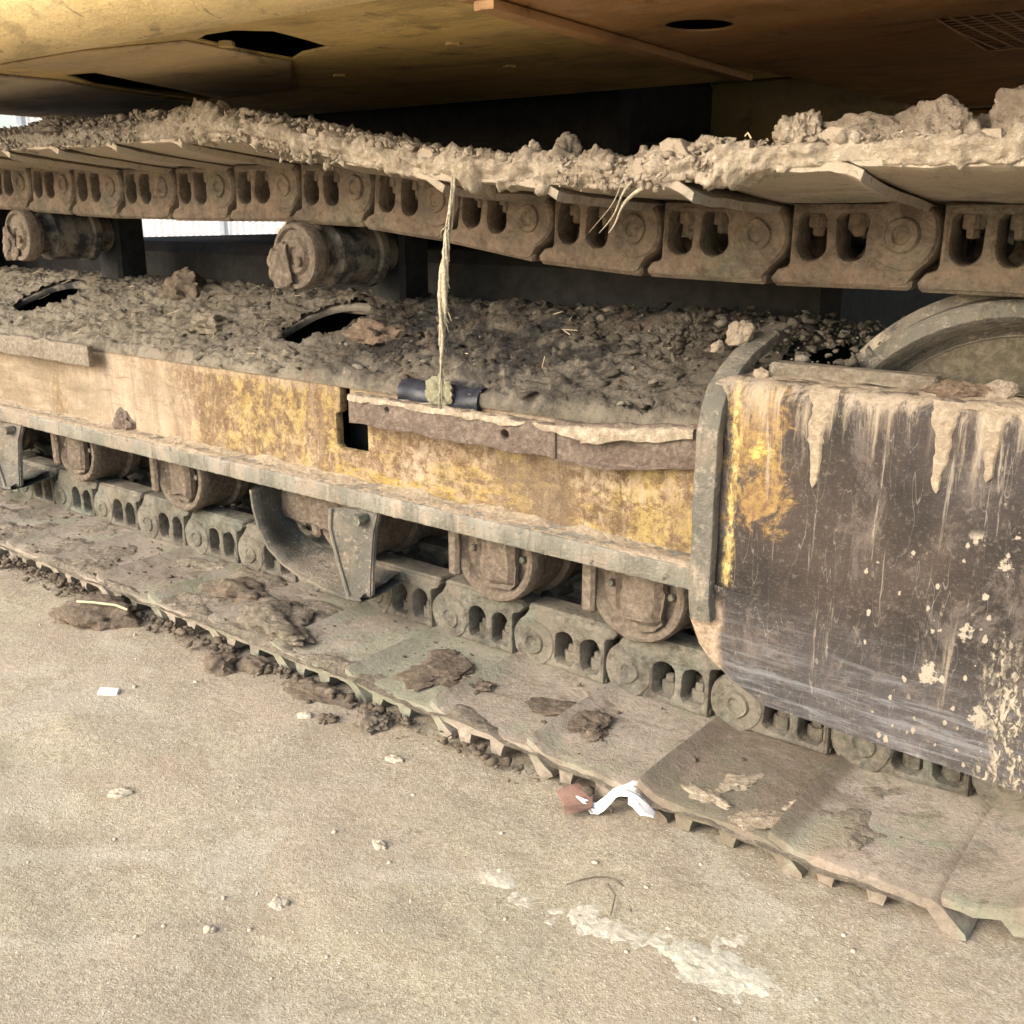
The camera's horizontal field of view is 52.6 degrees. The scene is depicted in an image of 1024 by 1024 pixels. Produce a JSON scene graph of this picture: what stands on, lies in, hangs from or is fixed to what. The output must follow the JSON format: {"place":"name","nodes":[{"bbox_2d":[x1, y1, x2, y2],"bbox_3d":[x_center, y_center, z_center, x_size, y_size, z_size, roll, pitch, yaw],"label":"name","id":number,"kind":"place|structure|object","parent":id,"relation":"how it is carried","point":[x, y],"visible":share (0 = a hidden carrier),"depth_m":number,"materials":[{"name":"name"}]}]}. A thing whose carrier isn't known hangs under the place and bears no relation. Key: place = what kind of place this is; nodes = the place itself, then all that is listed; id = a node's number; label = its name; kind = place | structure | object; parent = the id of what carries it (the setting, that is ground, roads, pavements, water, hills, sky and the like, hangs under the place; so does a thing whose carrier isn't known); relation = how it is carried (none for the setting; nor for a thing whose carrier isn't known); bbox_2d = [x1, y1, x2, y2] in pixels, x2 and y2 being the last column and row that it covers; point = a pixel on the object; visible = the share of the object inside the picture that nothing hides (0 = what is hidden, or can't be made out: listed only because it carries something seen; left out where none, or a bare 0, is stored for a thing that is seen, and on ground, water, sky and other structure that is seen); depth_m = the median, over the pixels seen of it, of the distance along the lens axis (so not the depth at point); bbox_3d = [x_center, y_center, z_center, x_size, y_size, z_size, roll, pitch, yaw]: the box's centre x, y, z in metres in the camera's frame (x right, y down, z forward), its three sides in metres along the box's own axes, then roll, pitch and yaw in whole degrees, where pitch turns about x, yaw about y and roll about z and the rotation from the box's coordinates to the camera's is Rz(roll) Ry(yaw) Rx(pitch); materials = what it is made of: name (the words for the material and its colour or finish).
{"place":"outdoors","nodes":[
{"label":"outdoors","id":0,"kind":"place"},
{"bbox_2d":[0,115,14,127],"label":"sky","id":1,"kind":"structure","parent":0,"point":[7,121],"materials":[{"name":"white"}]},
{"bbox_2d":[0,535,1023,1023],"bbox_3d":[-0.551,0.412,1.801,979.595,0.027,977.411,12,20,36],"label":"ground","id":2,"kind":"structure","parent":0,"point":[210,743],"depth_m":1.44,"materials":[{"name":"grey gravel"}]},
{"bbox_2d":[48,594,141,630],"bbox_3d":[-0.939,0.223,2.360,0.226,0.059,0.137,0,16,-1],"label":"mud clod","id":3,"kind":"object","parent":2,"relation":"on","point":[91,616],"visible":0.97,"depth_m":2.32,"materials":[{"name":"brown soil"}]},
{"bbox_2d":[76,600,127,610],"bbox_3d":[-0.919,0.208,2.321,0.134,0.014,0.011,5,17,16],"label":"straw stalk","id":4,"kind":"object","parent":3,"relation":"on","point":[104,603],"visible":1,"depth_m":2.32,"materials":[{"name":"beige plant"}]},
{"bbox_2d":[97,687,119,694],"bbox_3d":[-0.780,0.348,2.007,0.038,0.008,0.022,4,18,-6],"label":"tile chip","id":5,"kind":"object","parent":2,"relation":"on","point":[107,691],"visible":1,"depth_m":2.00,"materials":[{"name":"white tile"}]},
{"bbox_2d":[107,786,134,798],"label":"stone","id":6,"kind":"object","parent":2,"relation":"on","point":[121,792],"visible":1,"depth_m":1.66,"materials":[{"name":"beige stone"}]},
{"bbox_2d":[14,116,283,236],"bbox_3d":[-0.055,-3.935,12.852,12.090,2.120,0.165,0,16,1],"label":"metal fence","id":7,"kind":"object","parent":2,"relation":"on","point":[158,227],"depth_m":13.06,"materials":[{"name":"metal"}]},
{"bbox_2d":[203,924,216,933],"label":"stone","id":8,"kind":"object","parent":2,"relation":"on","point":[207,928],"visible":1,"depth_m":1.35,"materials":[{"name":"beige stone"}]},
{"bbox_2d":[202,652,221,664],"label":"mud clod","id":9,"kind":"object","parent":2,"relation":"on","point":[212,654],"visible":0.34,"depth_m":2.14,"materials":[{"name":"brown soil"}]},
{"bbox_2d":[204,652,237,676],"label":"mud clod","id":10,"kind":"object","parent":2,"relation":"on","point":[219,666],"visible":1,"depth_m":2.09,"materials":[{"name":"brown soil"}]},
{"bbox_2d":[217,637,241,653],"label":"mud clod","id":11,"kind":"object","parent":2,"relation":"on","point":[224,644],"visible":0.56,"depth_m":2.19,"materials":[{"name":"brown soil"}]},
{"bbox_2d":[234,654,277,676],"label":"mud clod","id":12,"kind":"object","parent":2,"relation":"on","point":[248,665],"visible":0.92,"depth_m":2.10,"materials":[{"name":"brown soil"}]},
{"bbox_2d":[268,896,288,910],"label":"stone","id":13,"kind":"object","parent":2,"relation":"on","point":[277,903],"visible":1,"depth_m":1.40,"materials":[{"name":"beige stone"}]},
{"bbox_2d":[297,711,314,718],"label":"stone","id":14,"kind":"object","parent":2,"relation":"on","point":[305,715],"visible":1,"depth_m":1.90,"materials":[{"name":"white stone"}]},
{"bbox_2d":[281,675,357,708],"bbox_3d":[-0.372,0.343,1.990,0.191,0.024,0.080,12,20,36],"label":"mud clod","id":15,"kind":"object","parent":2,"relation":"on","point":[302,688],"visible":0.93,"depth_m":1.98,"materials":[{"name":"brown soil"}]},
{"bbox_2d":[318,713,338,725],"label":"mud clod","id":16,"kind":"object","parent":2,"relation":"on","point":[324,719],"visible":1,"depth_m":1.88,"materials":[{"name":"brown soil"}]},
{"bbox_2d":[351,711,391,735],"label":"mud clod","id":17,"kind":"object","parent":2,"relation":"on","point":[368,723],"visible":1,"depth_m":1.86,"materials":[{"name":"brown soil"}]},
{"bbox_2d":[372,839,386,850],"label":"stone","id":18,"kind":"object","parent":2,"relation":"on","point":[377,844],"visible":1,"depth_m":1.53,"materials":[{"name":"beige stone"}]},
{"bbox_2d":[384,754,402,763],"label":"stone","id":19,"kind":"object","parent":2,"relation":"on","point":[394,759],"visible":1,"depth_m":1.76,"materials":[{"name":"beige stone"}]},
{"bbox_2d":[0,492,902,837],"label":"crumbs","id":20,"kind":"object","parent":2,"relation":"on","point":[206,642],"visible":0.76,"depth_m":2.18,"materials":[{"name":"brown soil"}]},
{"bbox_2d":[479,868,518,888],"bbox_3d":[-0.022,0.519,1.455,0.119,0.005,0.070,12,20,36],"label":"mortar patch","id":21,"kind":"object","parent":2,"relation":"on","point":[505,880],"visible":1,"depth_m":1.46,"materials":[{"name":"beige concrete"}]},
{"bbox_2d":[0,0,1023,940],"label":"excavator","id":22,"kind":"object","parent":2,"relation":"on","point":[802,580],"visible":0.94,"depth_m":1.81,"materials":[{"name":"metal"}]},
{"bbox_2d":[31,115,84,133],"bbox_3d":[-0.955,-0.819,2.189,0.123,0.039,0.130,3,17,9],"label":"mud lump","id":23,"kind":"object","parent":22,"relation":"on","point":[51,123],"visible":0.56,"depth_m":2.15,"materials":[{"name":"brown soil"}]},
{"bbox_2d":[112,407,135,430],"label":"mud clod","id":24,"kind":"object","parent":22,"relation":"on","point":[122,419],"visible":0.75,"depth_m":2.65,"materials":[{"name":"brown soil"}]},
{"bbox_2d":[156,267,206,299],"bbox_3d":[-0.885,-0.618,2.798,0.182,0.086,0.130,12,20,36],"label":"mud clod","id":25,"kind":"object","parent":22,"relation":"on","point":[184,283],"visible":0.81,"depth_m":2.75,"materials":[{"name":"brown soil"}]},
{"bbox_2d":[189,312,234,333],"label":"mud clod","id":26,"kind":"object","parent":22,"relation":"on","point":[206,323],"visible":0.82,"depth_m":2.52,"materials":[{"name":"brown soil"}]},
{"bbox_2d":[204,577,270,602],"bbox_3d":[-0.624,0.175,2.384,0.220,0.044,0.125,12,20,36],"label":"mud clod","id":27,"kind":"object","parent":22,"relation":"on","point":[239,590],"visible":0.77,"depth_m":2.35,"materials":[{"name":"brown soil"}]},
{"bbox_2d":[235,597,314,646],"bbox_3d":[-0.486,0.224,2.214,0.284,0.046,0.167,12,20,36],"label":"mud clod","id":28,"kind":"object","parent":22,"relation":"on","point":[286,621],"visible":0.96,"depth_m":2.18,"materials":[{"name":"brown soil"}]},
{"bbox_2d":[271,346,298,363],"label":"mud clod","id":29,"kind":"object","parent":22,"relation":"on","point":[285,354],"visible":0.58,"depth_m":2.26,"materials":[{"name":"brown soil"}]},
{"bbox_2d":[341,318,411,344],"bbox_3d":[-0.284,-0.394,2.239,0.177,0.053,0.125,12,20,36],"label":"mud clod","id":30,"kind":"object","parent":22,"relation":"on","point":[372,331],"visible":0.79,"depth_m":2.20,"materials":[{"name":"brown soil"}]},
{"bbox_2d":[391,648,475,691],"bbox_3d":[-0.136,0.302,1.993,0.147,0.018,0.194,12,20,36],"label":"mud clod","id":31,"kind":"object","parent":22,"relation":"on","point":[448,668],"visible":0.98,"depth_m":1.97,"materials":[{"name":"brown soil"}]},
{"bbox_2d":[425,376,454,405],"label":"mud clod","id":32,"kind":"object","parent":22,"relation":"on","point":[432,390],"visible":0.87,"depth_m":1.93,"materials":[{"name":"beige soil"}]},
{"bbox_2d":[437,176,456,409],"bbox_3d":[-0.099,-0.328,1.580,0.035,0.350,0.021,1,16,3],"label":"dangling root","id":33,"kind":"object","parent":22,"relation":"hanging from","point":[443,285],"visible":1,"depth_m":1.57,"materials":[{"name":"beige plant"}]},
{"bbox_2d":[0,130,903,366],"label":"straw","id":34,"kind":"object","parent":22,"relation":"on","point":[419,362],"visible":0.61,"depth_m":2.04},
{"bbox_2d":[0,271,905,421],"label":"crumbs","id":35,"kind":"object","parent":22,"relation":"on","point":[721,321],"visible":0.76,"depth_m":1.80,"materials":[{"name":"brown soil"}]},
{"bbox_2d":[460,675,495,694],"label":"mud clod","id":36,"kind":"object","parent":22,"relation":"on","point":[480,685],"visible":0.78,"depth_m":1.91,"materials":[{"name":"brown soil"}]},
{"bbox_2d":[0,106,1010,194],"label":"crumbs","id":37,"kind":"object","parent":22,"relation":"on","point":[301,125],"visible":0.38,"depth_m":1.71,"materials":[{"name":"brown soil"}]},
{"bbox_2d":[528,139,541,150],"bbox_3d":[0.031,-0.525,1.502,0.022,0.028,0.022,-6,18,-21],"label":"mud lump","id":38,"kind":"object","parent":22,"relation":"on","point":[534,145],"visible":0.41,"depth_m":1.49,"materials":[{"name":"brown soil"}]},
{"bbox_2d":[524,697,589,716],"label":"mud clod","id":39,"kind":"object","parent":22,"relation":"on","point":[545,707],"visible":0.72,"depth_m":1.84,"materials":[{"name":"brown soil"}]},
{"bbox_2d":[556,132,582,156],"bbox_3d":[0.083,-0.522,1.482,0.040,0.042,0.040,12,20,36],"label":"mud lump","id":40,"kind":"object","parent":22,"relation":"on","point":[568,142],"visible":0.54,"depth_m":1.47,"materials":[{"name":"brown soil"}]},
{"bbox_2d":[567,710,613,742],"bbox_3d":[0.132,0.364,1.775,0.082,0.022,0.101,5,17,17],"label":"mud clod","id":41,"kind":"object","parent":22,"relation":"on","point":[591,726],"visible":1,"depth_m":1.76,"materials":[{"name":"brown soil"}]},
{"bbox_2d":[590,175,643,232],"bbox_3d":[0.137,-0.406,1.367,0.078,0.074,0.009,9,18,27],"label":"twig","id":42,"kind":"object","parent":22,"relation":"attached to","point":[634,193],"visible":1,"depth_m":1.36,"materials":[{"name":"beige plant"}]},
{"bbox_2d":[680,782,731,809],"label":"mud clod","id":43,"kind":"object","parent":22,"relation":"on","point":[701,794],"visible":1,"depth_m":1.57,"materials":[{"name":"beige soil"}]},
{"bbox_2d":[689,134,736,155],"bbox_3d":[0.262,-0.462,1.320,0.079,0.037,0.064,6,17,20],"label":"mud lump","id":44,"kind":"object","parent":22,"relation":"on","point":[703,140],"visible":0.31,"depth_m":1.31,"materials":[{"name":"brown soil"}]},
{"bbox_2d":[710,340,725,352],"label":"mud clod","id":45,"kind":"object","parent":22,"relation":"on","point":[718,346],"visible":1,"depth_m":1.64,"materials":[{"name":"brown soil"}]},
{"bbox_2d":[714,773,764,792],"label":"mud clod","id":46,"kind":"object","parent":22,"relation":"on","point":[729,782],"visible":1,"depth_m":1.60,"materials":[{"name":"beige soil"}]},
{"bbox_2d":[725,320,755,345],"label":"mud clod","id":47,"kind":"object","parent":22,"relation":"on","point":[739,333],"visible":0.98,"depth_m":1.63,"materials":[{"name":"brown soil"}]},
{"bbox_2d":[728,808,783,830],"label":"mud clod","id":48,"kind":"object","parent":22,"relation":"on","point":[746,820],"visible":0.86,"depth_m":1.51,"materials":[{"name":"beige soil"}]},
{"bbox_2d":[753,367,770,377],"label":"mud clod","id":49,"kind":"object","parent":22,"relation":"on","point":[760,372],"visible":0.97,"depth_m":1.54,"materials":[{"name":"brown soil"}]},
{"bbox_2d":[782,800,795,810],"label":"mud clod","id":50,"kind":"object","parent":22,"relation":"on","point":[785,807],"visible":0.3,"depth_m":1.54,"materials":[{"name":"beige soil"}]},
{"bbox_2d":[772,109,824,144],"bbox_3d":[0.349,-0.460,1.251,0.070,0.050,0.068,1,16,3],"label":"mud lump","id":51,"kind":"object","parent":22,"relation":"on","point":[802,126],"visible":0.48,"depth_m":1.23,"materials":[{"name":"brown soil"}]},
{"bbox_2d":[844,832,873,850],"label":"mud clod","id":52,"kind":"object","parent":22,"relation":"on","point":[856,842],"visible":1,"depth_m":1.45,"materials":[{"name":"beige soil"}]},
{"bbox_2d":[822,111,899,145],"bbox_3d":[0.413,-0.448,1.222,0.098,0.048,0.089,12,20,36],"label":"mud lump","id":53,"kind":"object","parent":22,"relation":"on","point":[869,122],"visible":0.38,"depth_m":1.20,"materials":[{"name":"brown soil"}]},
{"bbox_2d":[895,94,972,133],"bbox_3d":[0.477,-0.444,1.185,0.088,0.061,0.101,4,17,14],"label":"mud lump","id":54,"kind":"object","parent":22,"relation":"on","point":[940,114],"visible":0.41,"depth_m":1.16,"materials":[{"name":"brown soil"}]},
{"bbox_2d":[919,379,994,398],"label":"mud clod","id":55,"kind":"object","parent":22,"relation":"on","point":[949,388],"visible":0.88,"depth_m":1.38,"materials":[{"name":"brown soil"}]},
{"bbox_2d":[973,113,991,127],"bbox_3d":[0.555,-0.441,1.195,0.113,0.044,0.109,-2,17,-8],"label":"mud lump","id":56,"kind":"object","parent":22,"relation":"on","point":[984,120],"visible":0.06,"depth_m":1.17,"materials":[{"name":"brown soil"}]},
{"bbox_2d":[984,379,1019,398],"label":"mud clod","id":57,"kind":"object","parent":22,"relation":"on","point":[1002,389],"visible":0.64,"depth_m":1.36,"materials":[{"name":"brown soil"}]},
{"bbox_2d":[989,85,1023,128],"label":"mud lump","id":58,"kind":"object","parent":22,"relation":"on","point":[1006,111],"visible":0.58,"depth_m":1.12,"materials":[{"name":"brown soil"}]},
{"bbox_2d":[556,783,592,812],"bbox_3d":[0.101,0.450,1.629,0.055,0.013,0.070,-3,17,-10],"label":"broken brick piece","id":59,"kind":"object","parent":2,"relation":"on","point":[570,800],"visible":1,"depth_m":1.63,"materials":[{"name":"brick"}]},
{"bbox_2d":[507,892,646,943],"bbox_3d":[0.074,0.536,1.382,0.231,0.012,0.088,12,20,36],"label":"mortar patch","id":60,"kind":"object","parent":2,"relation":"on","point":[587,922],"visible":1,"depth_m":1.36,"materials":[{"name":"beige concrete"}]},
{"bbox_2d":[566,876,631,915],"bbox_3d":[0.129,0.519,1.416,0.062,0.012,0.098,-13,21,-37],"label":"twig","id":61,"kind":"object","parent":2,"relation":"on","point":[616,880],"visible":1,"depth_m":1.44,"materials":[{"name":"brown wood"}]},
{"bbox_2d":[576,780,655,817],"bbox_3d":[0.171,0.447,1.606,0.133,0.050,0.062,12,20,36],"label":"paper scrap","id":62,"kind":"object","parent":2,"relation":"on","point":[638,803],"visible":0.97,"depth_m":1.59,"materials":[{"name":"white paper"}]},
{"bbox_2d":[632,927,784,1003],"bbox_3d":[0.245,0.561,1.286,0.231,0.009,0.119,12,20,36],"label":"mortar patch","id":63,"kind":"object","parent":2,"relation":"on","point":[715,968],"visible":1,"depth_m":1.28,"materials":[{"name":"beige concrete"}]},
{"bbox_2d":[698,933,747,953],"bbox_3d":[0.278,0.547,1.333,0.088,0.004,0.066,12,20,36],"label":"mortar patch","id":64,"kind":"object","parent":2,"relation":"on","point":[740,939],"visible":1,"depth_m":1.33,"materials":[{"name":"beige concrete"}]}
]}

